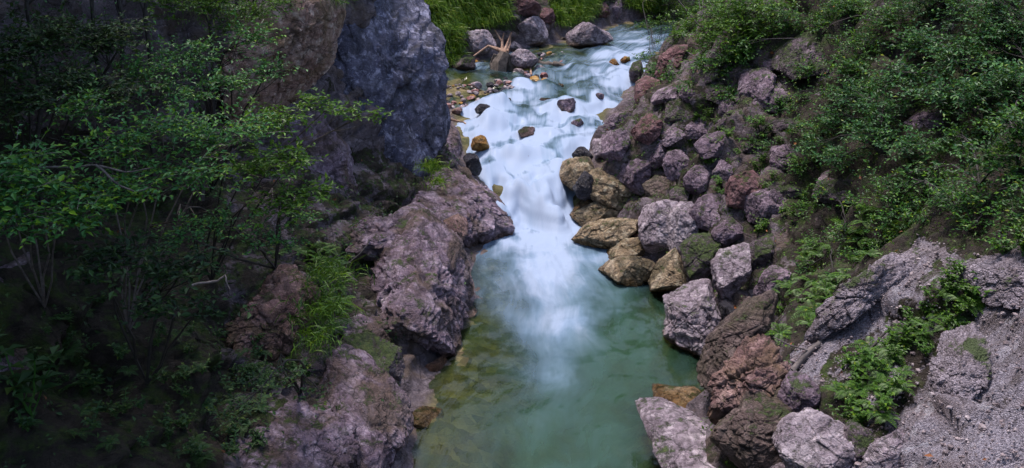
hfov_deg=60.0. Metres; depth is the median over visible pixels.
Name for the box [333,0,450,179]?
cliff
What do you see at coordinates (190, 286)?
ground cover
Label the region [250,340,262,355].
herb
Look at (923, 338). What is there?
fern
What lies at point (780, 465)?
boulder
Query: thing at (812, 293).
fern
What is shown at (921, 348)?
herb
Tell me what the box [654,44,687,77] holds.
rock
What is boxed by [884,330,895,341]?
herb
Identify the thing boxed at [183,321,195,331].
herb
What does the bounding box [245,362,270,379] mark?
fern
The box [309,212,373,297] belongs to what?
shrub
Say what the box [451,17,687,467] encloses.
water
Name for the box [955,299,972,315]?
herb
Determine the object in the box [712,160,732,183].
boulder
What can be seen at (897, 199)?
fern
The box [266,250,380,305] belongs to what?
grass tuft
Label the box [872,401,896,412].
fern
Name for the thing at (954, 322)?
herb
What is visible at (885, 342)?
herb
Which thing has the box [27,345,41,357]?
herb
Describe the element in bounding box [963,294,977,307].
herb
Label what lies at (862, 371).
herb
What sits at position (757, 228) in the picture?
herb
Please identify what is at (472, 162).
river rock
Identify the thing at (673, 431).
boulder
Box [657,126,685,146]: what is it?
rock
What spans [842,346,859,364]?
herb
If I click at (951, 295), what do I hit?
fern
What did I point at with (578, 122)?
river rock
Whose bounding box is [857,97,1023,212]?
shrub
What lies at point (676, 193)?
boulder
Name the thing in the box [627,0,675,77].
shrub
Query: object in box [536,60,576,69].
sunken log
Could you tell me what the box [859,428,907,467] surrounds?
boulder
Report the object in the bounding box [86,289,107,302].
herb
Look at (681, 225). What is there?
boulder
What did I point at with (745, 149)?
rock
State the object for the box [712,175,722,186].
herb
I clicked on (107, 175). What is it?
bare twig
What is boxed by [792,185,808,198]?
herb
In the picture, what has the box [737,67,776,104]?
rock
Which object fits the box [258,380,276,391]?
fern
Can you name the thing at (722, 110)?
rock
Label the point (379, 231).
outcrop
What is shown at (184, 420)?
herb
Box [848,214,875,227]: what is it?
fern
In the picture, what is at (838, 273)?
fern
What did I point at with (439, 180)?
grass tuft
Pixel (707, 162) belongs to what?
herb
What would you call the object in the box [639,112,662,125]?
rock
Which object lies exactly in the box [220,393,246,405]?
fern
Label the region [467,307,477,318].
outcrop
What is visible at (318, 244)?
fern
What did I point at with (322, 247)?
fern
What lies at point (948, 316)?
herb
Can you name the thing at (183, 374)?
herb
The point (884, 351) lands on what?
fern
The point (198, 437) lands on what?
fern
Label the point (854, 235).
fern
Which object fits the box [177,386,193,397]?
herb
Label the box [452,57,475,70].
rock
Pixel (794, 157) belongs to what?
herb
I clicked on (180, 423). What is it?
herb
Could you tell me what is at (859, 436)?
boulder
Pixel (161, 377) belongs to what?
herb
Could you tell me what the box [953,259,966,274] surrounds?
herb
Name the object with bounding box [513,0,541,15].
rock
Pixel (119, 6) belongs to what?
slender tree
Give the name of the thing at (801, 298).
fern
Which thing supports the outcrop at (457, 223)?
on the ground at (474, 388)
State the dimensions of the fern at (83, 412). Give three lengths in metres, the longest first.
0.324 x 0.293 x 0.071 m
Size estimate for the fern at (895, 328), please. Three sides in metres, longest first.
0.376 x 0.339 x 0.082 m
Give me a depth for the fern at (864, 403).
10.46 m
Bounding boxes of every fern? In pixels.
[18,419,45,429]
[47,314,74,320]
[53,356,67,370]
[61,340,87,361]
[65,427,96,439]
[72,402,92,416]
[79,378,104,397]
[82,308,93,320]
[94,434,119,452]
[116,365,138,376]
[167,329,191,342]
[173,364,203,375]
[175,442,211,461]
[187,433,206,444]
[189,450,216,466]
[200,397,215,415]
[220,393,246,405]
[235,420,253,435]
[236,348,248,360]
[244,393,270,409]
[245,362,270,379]
[246,403,271,410]
[248,350,270,357]
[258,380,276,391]
[263,248,288,256]
[287,245,306,258]
[300,246,314,252]
[302,253,327,263]
[305,243,322,246]
[310,241,332,252]
[317,318,351,337]
[318,291,341,301]
[320,256,350,269]
[324,243,340,255]
[326,293,355,305]
[329,280,351,294]
[763,322,792,344]
[772,280,794,286]
[780,281,804,296]
[789,273,801,281]
[790,294,813,301]
[791,299,822,322]
[795,238,817,249]
[795,251,808,261]
[795,314,813,325]
[796,258,812,265]
[798,272,815,288]
[799,244,818,249]
[799,287,823,297]
[802,249,817,257]
[808,249,823,256]
[809,294,832,301]
[810,280,835,295]
[812,282,834,297]
[815,274,840,281]
[820,244,833,252]
[820,380,849,398]
[827,268,850,282]
[828,382,858,397]
[842,379,875,399]
[844,356,862,363]
[844,411,864,421]
[845,234,866,247]
[846,336,883,351]
[847,226,864,233]
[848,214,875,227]
[850,396,874,411]
[855,202,875,217]
[855,394,868,405]
[856,205,884,211]
[858,249,882,256]
[862,375,881,386]
[863,360,889,383]
[864,386,888,398]
[864,406,899,421]
[869,384,891,390]
[870,410,899,427]
[872,340,905,366]
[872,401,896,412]
[873,379,897,392]
[875,351,905,366]
[879,223,899,233]
[880,379,914,395]
[882,337,909,352]
[888,191,905,204]
[891,325,913,344]
[893,365,914,379]
[894,220,910,225]
[900,317,922,328]
[906,329,935,336]
[908,318,935,331]
[913,328,933,344]
[926,308,945,321]
[929,317,952,331]
[935,289,957,295]
[936,292,968,308]
[937,312,966,328]
[953,294,980,316]
[956,294,984,313]
[958,296,981,306]
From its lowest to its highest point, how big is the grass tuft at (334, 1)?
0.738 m
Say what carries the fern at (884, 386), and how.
on the ground at (474, 388)
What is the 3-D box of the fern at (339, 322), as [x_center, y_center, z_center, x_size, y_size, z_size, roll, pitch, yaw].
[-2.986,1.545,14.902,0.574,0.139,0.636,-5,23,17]
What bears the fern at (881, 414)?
on the ground at (474, 388)
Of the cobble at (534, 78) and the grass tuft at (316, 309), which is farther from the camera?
the cobble at (534, 78)
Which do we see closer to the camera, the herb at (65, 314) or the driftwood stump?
the herb at (65, 314)
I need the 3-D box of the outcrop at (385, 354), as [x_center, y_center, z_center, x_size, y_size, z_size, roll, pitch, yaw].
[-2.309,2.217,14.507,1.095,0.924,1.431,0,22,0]
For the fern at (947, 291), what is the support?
on the ground at (474, 388)
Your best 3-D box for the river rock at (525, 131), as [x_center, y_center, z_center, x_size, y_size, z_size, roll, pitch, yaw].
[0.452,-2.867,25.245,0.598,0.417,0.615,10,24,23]
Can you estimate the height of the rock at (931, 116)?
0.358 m
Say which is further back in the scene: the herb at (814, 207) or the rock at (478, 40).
the rock at (478, 40)
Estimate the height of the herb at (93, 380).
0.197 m
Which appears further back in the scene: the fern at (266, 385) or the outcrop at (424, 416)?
the outcrop at (424, 416)
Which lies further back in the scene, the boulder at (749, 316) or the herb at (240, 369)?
the boulder at (749, 316)
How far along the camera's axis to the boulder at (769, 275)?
15.29 m
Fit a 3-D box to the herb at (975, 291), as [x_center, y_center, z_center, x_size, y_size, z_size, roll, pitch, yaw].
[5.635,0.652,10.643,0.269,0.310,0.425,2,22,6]
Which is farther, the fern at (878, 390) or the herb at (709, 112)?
the herb at (709, 112)
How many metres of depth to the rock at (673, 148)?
21.30 m
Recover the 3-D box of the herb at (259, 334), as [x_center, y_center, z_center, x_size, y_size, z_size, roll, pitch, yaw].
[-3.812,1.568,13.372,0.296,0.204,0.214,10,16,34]
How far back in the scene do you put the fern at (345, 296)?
15.59 m
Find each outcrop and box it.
[0,252,29,281]
[0,348,28,371]
[225,264,320,360]
[235,400,360,467]
[300,346,335,379]
[317,344,413,467]
[338,332,405,386]
[341,314,387,338]
[345,201,433,260]
[369,208,473,356]
[412,158,514,248]
[413,406,443,428]
[424,355,447,371]
[443,213,467,239]
[445,124,461,157]
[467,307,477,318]
[804,247,920,343]
[927,321,991,400]
[961,253,1023,309]
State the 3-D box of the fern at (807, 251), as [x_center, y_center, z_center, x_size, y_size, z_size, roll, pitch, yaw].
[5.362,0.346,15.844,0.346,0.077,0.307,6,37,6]
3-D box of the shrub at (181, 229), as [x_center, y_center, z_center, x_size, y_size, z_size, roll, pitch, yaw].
[-3.386,0.268,11.963,2.080,2.683,4.966,0,22,0]
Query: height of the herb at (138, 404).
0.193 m
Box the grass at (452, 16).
[424,0,687,69]
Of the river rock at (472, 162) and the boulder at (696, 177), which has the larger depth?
the river rock at (472, 162)
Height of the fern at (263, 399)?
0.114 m
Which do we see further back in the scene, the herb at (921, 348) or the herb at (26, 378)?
the herb at (921, 348)
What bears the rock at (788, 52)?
on the ground at (474, 388)
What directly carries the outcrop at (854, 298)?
on the ground at (474, 388)
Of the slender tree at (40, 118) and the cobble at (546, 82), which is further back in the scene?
the cobble at (546, 82)
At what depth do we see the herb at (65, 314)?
10.85 m
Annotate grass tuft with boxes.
[180,0,252,30]
[206,3,281,35]
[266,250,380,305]
[270,277,366,339]
[283,321,349,360]
[320,0,357,11]
[414,156,452,175]
[424,170,450,189]
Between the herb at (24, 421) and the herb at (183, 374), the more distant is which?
the herb at (183, 374)
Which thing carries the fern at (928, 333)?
on the ground at (474, 388)
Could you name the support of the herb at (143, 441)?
on the ground at (474, 388)
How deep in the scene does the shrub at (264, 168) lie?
11.04 m
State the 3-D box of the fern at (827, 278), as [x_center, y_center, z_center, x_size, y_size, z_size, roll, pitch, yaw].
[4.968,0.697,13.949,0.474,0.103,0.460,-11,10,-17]
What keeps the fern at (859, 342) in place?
on the ground at (474, 388)
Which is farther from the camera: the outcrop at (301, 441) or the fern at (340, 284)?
the fern at (340, 284)
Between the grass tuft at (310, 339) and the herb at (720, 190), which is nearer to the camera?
the grass tuft at (310, 339)
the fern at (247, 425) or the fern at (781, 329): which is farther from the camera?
the fern at (781, 329)
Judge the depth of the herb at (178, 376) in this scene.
11.13 m
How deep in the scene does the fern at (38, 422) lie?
9.41 m
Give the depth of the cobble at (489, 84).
28.42 m
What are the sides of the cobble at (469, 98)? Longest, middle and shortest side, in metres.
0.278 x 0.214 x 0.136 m
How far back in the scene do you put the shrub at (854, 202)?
14.81 m
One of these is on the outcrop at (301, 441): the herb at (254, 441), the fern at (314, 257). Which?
the herb at (254, 441)
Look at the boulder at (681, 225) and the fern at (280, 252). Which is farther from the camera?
the boulder at (681, 225)
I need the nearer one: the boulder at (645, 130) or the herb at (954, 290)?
the herb at (954, 290)
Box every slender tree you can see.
[1,0,107,212]
[5,0,175,229]
[64,0,181,179]
[93,0,223,176]
[167,1,266,200]
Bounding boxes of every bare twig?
[38,164,152,172]
[95,164,150,191]
[192,275,229,288]
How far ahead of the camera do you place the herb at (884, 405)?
10.13 m
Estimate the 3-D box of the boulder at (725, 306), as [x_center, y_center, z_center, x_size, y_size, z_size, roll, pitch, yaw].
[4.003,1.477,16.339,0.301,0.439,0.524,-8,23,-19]
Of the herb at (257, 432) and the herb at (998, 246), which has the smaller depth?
the herb at (998, 246)
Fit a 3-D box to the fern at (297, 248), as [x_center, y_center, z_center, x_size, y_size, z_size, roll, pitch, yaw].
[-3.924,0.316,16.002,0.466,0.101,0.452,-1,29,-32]
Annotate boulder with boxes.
[559,156,594,190]
[569,200,619,226]
[571,217,637,249]
[572,146,593,158]
[588,167,634,210]
[592,138,602,158]
[598,256,655,287]
[600,127,630,162]
[604,112,631,129]
[606,237,644,258]
[617,158,651,195]
[630,116,661,144]
[635,397,714,467]
[638,199,677,253]
[642,175,672,196]
[648,248,687,292]
[649,141,666,169]
[652,383,701,407]
[662,149,689,181]
[662,279,721,356]
[666,201,698,253]
[669,186,688,201]
[678,232,722,279]
[683,164,710,194]
[688,193,723,230]
[694,131,727,159]
[696,290,778,393]
[707,334,790,424]
[709,386,792,467]
[710,242,751,299]
[711,217,743,247]
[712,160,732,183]
[718,298,734,319]
[724,170,762,208]
[744,188,784,225]
[749,234,776,273]
[753,265,790,295]
[770,462,784,467]
[771,407,856,467]
[777,370,820,411]
[843,419,874,458]
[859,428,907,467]
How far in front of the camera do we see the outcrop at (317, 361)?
13.40 m
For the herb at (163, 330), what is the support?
on the ground at (474, 388)
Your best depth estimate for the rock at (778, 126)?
18.66 m
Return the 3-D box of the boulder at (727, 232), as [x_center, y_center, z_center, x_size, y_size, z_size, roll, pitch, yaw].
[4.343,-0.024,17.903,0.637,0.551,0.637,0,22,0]
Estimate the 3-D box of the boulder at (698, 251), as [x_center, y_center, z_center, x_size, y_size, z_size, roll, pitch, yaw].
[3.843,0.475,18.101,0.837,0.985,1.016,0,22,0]
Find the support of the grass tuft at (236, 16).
on the cliff at (309, 41)
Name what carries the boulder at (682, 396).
on the water
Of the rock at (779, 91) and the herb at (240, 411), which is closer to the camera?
the herb at (240, 411)
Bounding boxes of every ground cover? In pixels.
[0,0,624,467]
[595,0,1023,467]
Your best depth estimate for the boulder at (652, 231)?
19.36 m
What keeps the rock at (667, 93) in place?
on the ground at (474, 388)
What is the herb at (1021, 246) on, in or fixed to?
on the ground at (474, 388)
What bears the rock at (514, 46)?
on the ground at (474, 388)
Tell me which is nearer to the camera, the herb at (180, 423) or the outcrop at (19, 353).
the outcrop at (19, 353)
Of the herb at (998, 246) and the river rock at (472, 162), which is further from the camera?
the river rock at (472, 162)
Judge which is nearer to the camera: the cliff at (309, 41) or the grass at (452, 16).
the cliff at (309, 41)
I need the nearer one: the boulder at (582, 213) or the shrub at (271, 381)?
the shrub at (271, 381)
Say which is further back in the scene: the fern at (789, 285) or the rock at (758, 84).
the rock at (758, 84)
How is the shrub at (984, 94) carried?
on the ground at (474, 388)
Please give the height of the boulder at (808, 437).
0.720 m
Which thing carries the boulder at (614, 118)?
on the ground at (474, 388)
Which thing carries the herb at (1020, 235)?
on the ground at (474, 388)
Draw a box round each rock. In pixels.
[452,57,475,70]
[463,153,481,175]
[466,29,496,54]
[471,135,489,151]
[475,104,489,113]
[508,41,521,51]
[510,48,538,68]
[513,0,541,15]
[517,16,548,44]
[518,126,534,137]
[539,8,554,23]
[550,83,563,89]
[557,98,577,117]
[565,22,612,46]
[571,118,583,126]
[573,171,593,200]
[596,93,603,98]
[597,2,609,17]
[609,59,618,65]
[612,0,621,18]
[620,56,630,62]
[629,60,643,82]
[634,75,662,103]
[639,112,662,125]
[650,86,678,104]
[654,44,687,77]
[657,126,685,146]
[664,104,684,122]
[666,146,679,152]
[678,84,694,102]
[684,117,707,139]
[691,65,717,83]
[705,80,731,103]
[713,108,746,127]
[718,98,736,116]
[727,62,751,79]
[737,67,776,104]
[740,138,762,153]
[753,84,791,112]
[759,59,774,70]
[768,144,797,170]
[769,117,795,132]
[770,31,835,79]
[771,181,803,198]
[812,170,854,206]
[904,110,942,129]
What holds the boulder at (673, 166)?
on the ground at (474, 388)
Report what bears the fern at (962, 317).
on the ground at (474, 388)
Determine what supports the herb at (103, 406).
on the ground at (474, 388)
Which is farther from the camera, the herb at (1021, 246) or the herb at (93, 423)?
the herb at (1021, 246)
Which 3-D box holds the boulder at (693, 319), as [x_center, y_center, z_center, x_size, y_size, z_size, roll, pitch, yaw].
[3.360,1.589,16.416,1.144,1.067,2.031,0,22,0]
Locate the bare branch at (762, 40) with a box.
[720,38,794,49]
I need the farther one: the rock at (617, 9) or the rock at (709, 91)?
the rock at (617, 9)
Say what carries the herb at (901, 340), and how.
on the ground at (474, 388)
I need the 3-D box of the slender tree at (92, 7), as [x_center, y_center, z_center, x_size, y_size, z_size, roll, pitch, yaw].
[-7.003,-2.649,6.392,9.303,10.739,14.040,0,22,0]
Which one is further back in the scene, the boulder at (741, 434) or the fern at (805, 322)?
the fern at (805, 322)
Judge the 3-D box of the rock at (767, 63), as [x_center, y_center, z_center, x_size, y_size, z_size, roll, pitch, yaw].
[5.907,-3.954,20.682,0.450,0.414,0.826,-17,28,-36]
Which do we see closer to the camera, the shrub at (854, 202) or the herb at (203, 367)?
the herb at (203, 367)
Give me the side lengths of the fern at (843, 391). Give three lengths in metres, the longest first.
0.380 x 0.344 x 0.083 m
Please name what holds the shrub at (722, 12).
on the ground at (474, 388)
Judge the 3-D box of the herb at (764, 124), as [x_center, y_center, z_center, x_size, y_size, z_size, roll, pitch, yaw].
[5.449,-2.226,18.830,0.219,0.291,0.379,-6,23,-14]
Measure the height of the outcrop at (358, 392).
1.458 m
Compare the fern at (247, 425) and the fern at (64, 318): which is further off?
the fern at (247, 425)
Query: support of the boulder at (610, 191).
on the boulder at (582, 213)
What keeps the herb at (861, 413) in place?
on the loose gravel
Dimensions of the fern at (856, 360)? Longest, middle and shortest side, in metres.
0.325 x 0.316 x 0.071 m
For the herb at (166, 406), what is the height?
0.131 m
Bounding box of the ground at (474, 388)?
[0,0,1023,467]
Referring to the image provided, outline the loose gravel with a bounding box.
[790,234,1023,467]
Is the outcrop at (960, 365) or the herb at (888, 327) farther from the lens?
the herb at (888, 327)
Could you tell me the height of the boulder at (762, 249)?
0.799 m
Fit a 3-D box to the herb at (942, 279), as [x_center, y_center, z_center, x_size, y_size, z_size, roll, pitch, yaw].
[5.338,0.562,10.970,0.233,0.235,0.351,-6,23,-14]
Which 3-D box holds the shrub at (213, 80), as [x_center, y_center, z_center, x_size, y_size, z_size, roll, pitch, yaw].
[-4.271,-1.621,13.530,2.351,3.400,3.778,0,22,0]
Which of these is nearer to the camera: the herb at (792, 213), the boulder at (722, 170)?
the herb at (792, 213)
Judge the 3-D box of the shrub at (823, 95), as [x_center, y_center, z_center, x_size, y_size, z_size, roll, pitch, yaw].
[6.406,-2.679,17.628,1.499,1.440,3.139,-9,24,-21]
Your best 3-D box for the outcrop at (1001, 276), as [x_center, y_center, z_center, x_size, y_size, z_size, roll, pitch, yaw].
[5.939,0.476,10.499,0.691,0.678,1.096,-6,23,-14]
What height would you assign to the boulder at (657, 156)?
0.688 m
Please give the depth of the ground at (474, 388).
14.36 m
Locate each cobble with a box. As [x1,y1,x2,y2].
[452,107,462,113]
[466,96,474,100]
[472,81,481,88]
[486,82,493,87]
[512,71,518,77]
[524,73,531,77]
[530,76,539,80]
[535,65,544,69]
[540,72,547,78]
[543,80,549,84]
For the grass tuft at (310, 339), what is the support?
on the ground at (474, 388)
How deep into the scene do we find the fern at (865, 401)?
10.49 m
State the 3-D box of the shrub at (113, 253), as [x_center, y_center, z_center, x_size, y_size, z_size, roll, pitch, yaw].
[-3.688,1.057,9.631,1.786,2.577,2.046,0,22,0]
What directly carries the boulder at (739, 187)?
on the ground at (474, 388)
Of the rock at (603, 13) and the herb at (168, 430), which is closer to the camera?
the herb at (168, 430)
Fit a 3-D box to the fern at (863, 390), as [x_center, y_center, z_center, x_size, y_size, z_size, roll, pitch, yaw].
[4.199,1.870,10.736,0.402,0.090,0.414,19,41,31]
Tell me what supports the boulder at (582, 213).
on the ground at (474, 388)
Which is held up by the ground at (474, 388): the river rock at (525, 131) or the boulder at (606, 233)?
the boulder at (606, 233)
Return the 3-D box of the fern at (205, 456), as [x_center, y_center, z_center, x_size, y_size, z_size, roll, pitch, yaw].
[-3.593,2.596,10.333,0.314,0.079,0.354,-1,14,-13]
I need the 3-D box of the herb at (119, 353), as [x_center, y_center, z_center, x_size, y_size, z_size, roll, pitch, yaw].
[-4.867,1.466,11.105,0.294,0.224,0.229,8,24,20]
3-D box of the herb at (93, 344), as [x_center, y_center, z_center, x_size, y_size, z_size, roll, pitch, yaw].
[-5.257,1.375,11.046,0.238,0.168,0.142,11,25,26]
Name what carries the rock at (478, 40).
on the ground at (474, 388)
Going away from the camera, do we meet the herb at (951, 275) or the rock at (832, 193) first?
the herb at (951, 275)
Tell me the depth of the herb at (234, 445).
10.95 m
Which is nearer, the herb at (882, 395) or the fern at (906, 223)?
the herb at (882, 395)
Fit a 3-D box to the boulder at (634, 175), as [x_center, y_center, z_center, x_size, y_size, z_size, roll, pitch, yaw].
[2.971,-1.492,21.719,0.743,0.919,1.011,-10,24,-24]
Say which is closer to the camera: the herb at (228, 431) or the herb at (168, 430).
the herb at (168, 430)
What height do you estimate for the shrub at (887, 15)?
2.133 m
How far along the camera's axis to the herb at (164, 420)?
10.51 m
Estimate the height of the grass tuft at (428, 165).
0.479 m
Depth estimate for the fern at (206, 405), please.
11.35 m
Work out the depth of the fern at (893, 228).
14.07 m
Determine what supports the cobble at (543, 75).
on the water
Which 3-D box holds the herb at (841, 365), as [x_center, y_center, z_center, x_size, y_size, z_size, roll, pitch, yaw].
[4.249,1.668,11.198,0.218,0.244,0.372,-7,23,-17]
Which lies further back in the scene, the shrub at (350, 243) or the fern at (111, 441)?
the shrub at (350, 243)
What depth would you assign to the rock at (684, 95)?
21.34 m
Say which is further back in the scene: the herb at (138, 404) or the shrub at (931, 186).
the shrub at (931, 186)
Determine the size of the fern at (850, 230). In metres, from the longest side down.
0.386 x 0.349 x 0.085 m
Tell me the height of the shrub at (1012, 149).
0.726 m
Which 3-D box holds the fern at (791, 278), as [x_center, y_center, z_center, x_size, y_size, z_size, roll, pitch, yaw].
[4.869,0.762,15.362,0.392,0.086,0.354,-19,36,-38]
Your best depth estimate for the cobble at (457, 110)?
26.22 m
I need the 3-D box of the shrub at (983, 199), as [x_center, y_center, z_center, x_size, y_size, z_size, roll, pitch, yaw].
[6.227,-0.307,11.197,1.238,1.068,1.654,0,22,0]
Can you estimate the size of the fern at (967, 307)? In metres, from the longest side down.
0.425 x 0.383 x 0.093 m
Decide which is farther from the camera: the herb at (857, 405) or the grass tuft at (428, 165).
the grass tuft at (428, 165)
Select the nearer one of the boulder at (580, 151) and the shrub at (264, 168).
the shrub at (264, 168)
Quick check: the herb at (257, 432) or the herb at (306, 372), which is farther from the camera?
the herb at (306, 372)
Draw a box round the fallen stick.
[451,118,465,123]
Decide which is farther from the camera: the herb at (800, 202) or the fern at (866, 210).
the herb at (800, 202)
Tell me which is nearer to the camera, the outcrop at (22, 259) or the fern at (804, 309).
the outcrop at (22, 259)
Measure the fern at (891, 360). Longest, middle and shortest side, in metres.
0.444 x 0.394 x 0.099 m
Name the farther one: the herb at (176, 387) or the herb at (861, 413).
the herb at (176, 387)
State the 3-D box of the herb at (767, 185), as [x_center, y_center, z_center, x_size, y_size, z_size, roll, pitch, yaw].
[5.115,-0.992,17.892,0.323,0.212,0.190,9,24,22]
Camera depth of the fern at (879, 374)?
10.70 m
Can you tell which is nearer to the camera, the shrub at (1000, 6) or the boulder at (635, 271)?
the shrub at (1000, 6)
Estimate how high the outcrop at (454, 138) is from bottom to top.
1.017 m
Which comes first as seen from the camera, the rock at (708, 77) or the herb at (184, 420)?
the herb at (184, 420)
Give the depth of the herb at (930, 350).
10.58 m
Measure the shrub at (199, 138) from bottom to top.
3.430 m
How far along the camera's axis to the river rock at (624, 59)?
31.10 m
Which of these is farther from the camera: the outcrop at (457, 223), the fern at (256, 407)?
the outcrop at (457, 223)
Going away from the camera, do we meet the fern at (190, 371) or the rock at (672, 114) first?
the fern at (190, 371)
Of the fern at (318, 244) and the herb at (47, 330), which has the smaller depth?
the herb at (47, 330)
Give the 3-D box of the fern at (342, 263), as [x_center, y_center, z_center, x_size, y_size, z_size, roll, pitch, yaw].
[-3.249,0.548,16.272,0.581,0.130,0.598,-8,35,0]
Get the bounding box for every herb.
[0,328,65,416]
[12,404,37,430]
[21,402,33,412]
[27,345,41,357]
[38,322,51,333]
[61,307,72,319]
[69,369,91,387]
[81,400,101,430]
[83,334,98,349]
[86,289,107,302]
[86,368,103,384]
[93,400,111,411]
[104,385,112,396]
[106,342,130,360]
[106,402,124,416]
[112,387,131,413]
[124,394,145,409]
[135,426,154,446]
[149,366,167,383]
[155,322,167,334]
[158,412,171,426]
[163,400,175,412]
[163,418,174,439]
[165,371,182,382]
[169,383,179,392]
[171,408,191,427]
[172,409,197,429]
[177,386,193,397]
[178,366,190,380]
[182,440,208,455]
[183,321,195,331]
[183,342,193,352]
[192,358,209,374]
[210,417,236,436]
[212,328,227,338]
[221,429,240,455]
[222,377,234,393]
[230,434,239,453]
[231,361,248,371]
[236,399,250,419]
[245,362,259,373]
[245,440,267,447]
[249,423,270,444]
[249,428,263,438]
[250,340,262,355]
[253,333,265,342]
[281,357,310,380]
[701,157,716,164]
[702,108,713,118]
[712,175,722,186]
[717,187,724,195]
[721,127,734,137]
[750,157,761,168]
[753,150,766,162]
[754,115,764,126]
[754,221,761,231]
[759,181,773,187]
[760,218,769,228]
[762,123,772,134]
[767,170,777,178]
[775,95,789,106]
[778,202,789,214]
[784,206,796,219]
[786,153,798,165]
[787,199,807,208]
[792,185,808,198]
[800,157,808,169]
[808,201,817,211]
[827,404,851,421]
[834,357,853,369]
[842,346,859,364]
[844,389,860,408]
[848,362,864,386]
[848,399,860,409]
[849,382,862,403]
[851,350,868,375]
[851,400,872,421]
[858,347,875,370]
[870,349,885,369]
[871,360,891,371]
[871,382,897,400]
[874,390,894,411]
[877,337,891,346]
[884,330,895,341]
[885,323,896,333]
[885,344,909,358]
[886,368,911,387]
[891,331,916,348]
[899,315,917,330]
[899,323,928,339]
[900,306,913,319]
[914,339,934,356]
[916,340,928,353]
[918,301,936,314]
[920,279,937,295]
[926,294,941,307]
[937,267,956,288]
[939,312,952,323]
[941,311,958,320]
[942,259,963,281]
[943,303,970,327]
[944,282,965,293]
[946,257,962,274]
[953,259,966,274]
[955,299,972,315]
[958,279,979,295]
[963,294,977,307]
[970,271,995,298]
[985,236,1021,254]
[1006,214,1023,228]
[1010,225,1023,243]
[1010,229,1023,248]
[1019,238,1023,255]
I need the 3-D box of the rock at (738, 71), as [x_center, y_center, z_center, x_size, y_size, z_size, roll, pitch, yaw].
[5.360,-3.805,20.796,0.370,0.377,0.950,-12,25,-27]
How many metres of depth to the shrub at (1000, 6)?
15.74 m
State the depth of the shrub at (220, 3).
13.93 m
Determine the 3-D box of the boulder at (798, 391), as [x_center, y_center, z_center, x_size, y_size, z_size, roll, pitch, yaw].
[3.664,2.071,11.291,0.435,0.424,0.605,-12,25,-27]
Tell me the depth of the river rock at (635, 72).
28.54 m
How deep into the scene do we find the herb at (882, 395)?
10.25 m
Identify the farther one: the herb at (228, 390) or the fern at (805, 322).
the fern at (805, 322)
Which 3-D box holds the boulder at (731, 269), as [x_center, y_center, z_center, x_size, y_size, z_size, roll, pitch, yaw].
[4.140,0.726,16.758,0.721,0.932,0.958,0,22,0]
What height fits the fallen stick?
0.324 m
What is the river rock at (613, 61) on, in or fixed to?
on the water
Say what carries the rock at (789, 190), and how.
on the ground at (474, 388)
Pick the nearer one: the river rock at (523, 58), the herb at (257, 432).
the herb at (257, 432)
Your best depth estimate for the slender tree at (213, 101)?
14.81 m
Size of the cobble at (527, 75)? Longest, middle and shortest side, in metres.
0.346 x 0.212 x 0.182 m
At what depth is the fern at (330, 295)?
15.40 m
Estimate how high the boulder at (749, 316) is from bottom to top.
1.382 m
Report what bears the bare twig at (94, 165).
attached to the shrub at (14, 174)
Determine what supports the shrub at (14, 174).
on the ground at (474, 388)
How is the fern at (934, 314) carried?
on the ground at (474, 388)
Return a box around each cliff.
[217,0,345,124]
[281,94,358,195]
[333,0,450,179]
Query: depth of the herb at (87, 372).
10.72 m
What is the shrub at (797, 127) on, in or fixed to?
on the ground at (474, 388)
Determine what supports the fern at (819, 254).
on the ground at (474, 388)
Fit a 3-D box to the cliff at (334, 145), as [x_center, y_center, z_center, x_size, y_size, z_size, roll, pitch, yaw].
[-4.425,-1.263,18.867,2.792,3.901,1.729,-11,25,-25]
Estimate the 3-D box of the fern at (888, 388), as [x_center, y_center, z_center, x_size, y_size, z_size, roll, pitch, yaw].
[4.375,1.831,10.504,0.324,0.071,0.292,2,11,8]
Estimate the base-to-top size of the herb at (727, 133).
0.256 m
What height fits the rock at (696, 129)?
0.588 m
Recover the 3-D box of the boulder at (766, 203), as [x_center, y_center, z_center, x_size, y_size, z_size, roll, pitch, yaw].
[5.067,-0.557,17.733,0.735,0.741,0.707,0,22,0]
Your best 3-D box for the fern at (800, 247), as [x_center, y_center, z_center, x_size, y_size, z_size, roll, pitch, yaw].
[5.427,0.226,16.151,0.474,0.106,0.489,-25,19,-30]
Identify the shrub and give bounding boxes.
[0,0,166,185]
[0,122,144,307]
[37,74,298,331]
[40,229,256,383]
[111,8,307,191]
[127,0,302,42]
[147,188,329,268]
[190,87,393,280]
[204,354,335,428]
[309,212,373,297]
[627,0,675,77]
[640,0,822,54]
[655,29,764,103]
[736,89,818,176]
[754,0,925,92]
[781,69,948,176]
[787,76,897,138]
[789,224,902,284]
[793,178,926,243]
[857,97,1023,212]
[860,176,989,232]
[861,1,1023,125]
[884,0,1023,50]
[949,174,1023,249]
[966,90,1023,165]
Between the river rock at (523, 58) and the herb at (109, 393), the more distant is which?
the river rock at (523, 58)
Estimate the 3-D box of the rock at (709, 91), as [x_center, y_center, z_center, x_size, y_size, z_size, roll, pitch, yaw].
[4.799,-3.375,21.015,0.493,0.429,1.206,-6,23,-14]
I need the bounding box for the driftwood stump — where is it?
[473,30,515,75]
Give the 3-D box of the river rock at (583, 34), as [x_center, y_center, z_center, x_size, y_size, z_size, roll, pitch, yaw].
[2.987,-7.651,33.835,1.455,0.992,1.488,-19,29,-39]
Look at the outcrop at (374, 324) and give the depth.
15.13 m
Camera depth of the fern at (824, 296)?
13.37 m

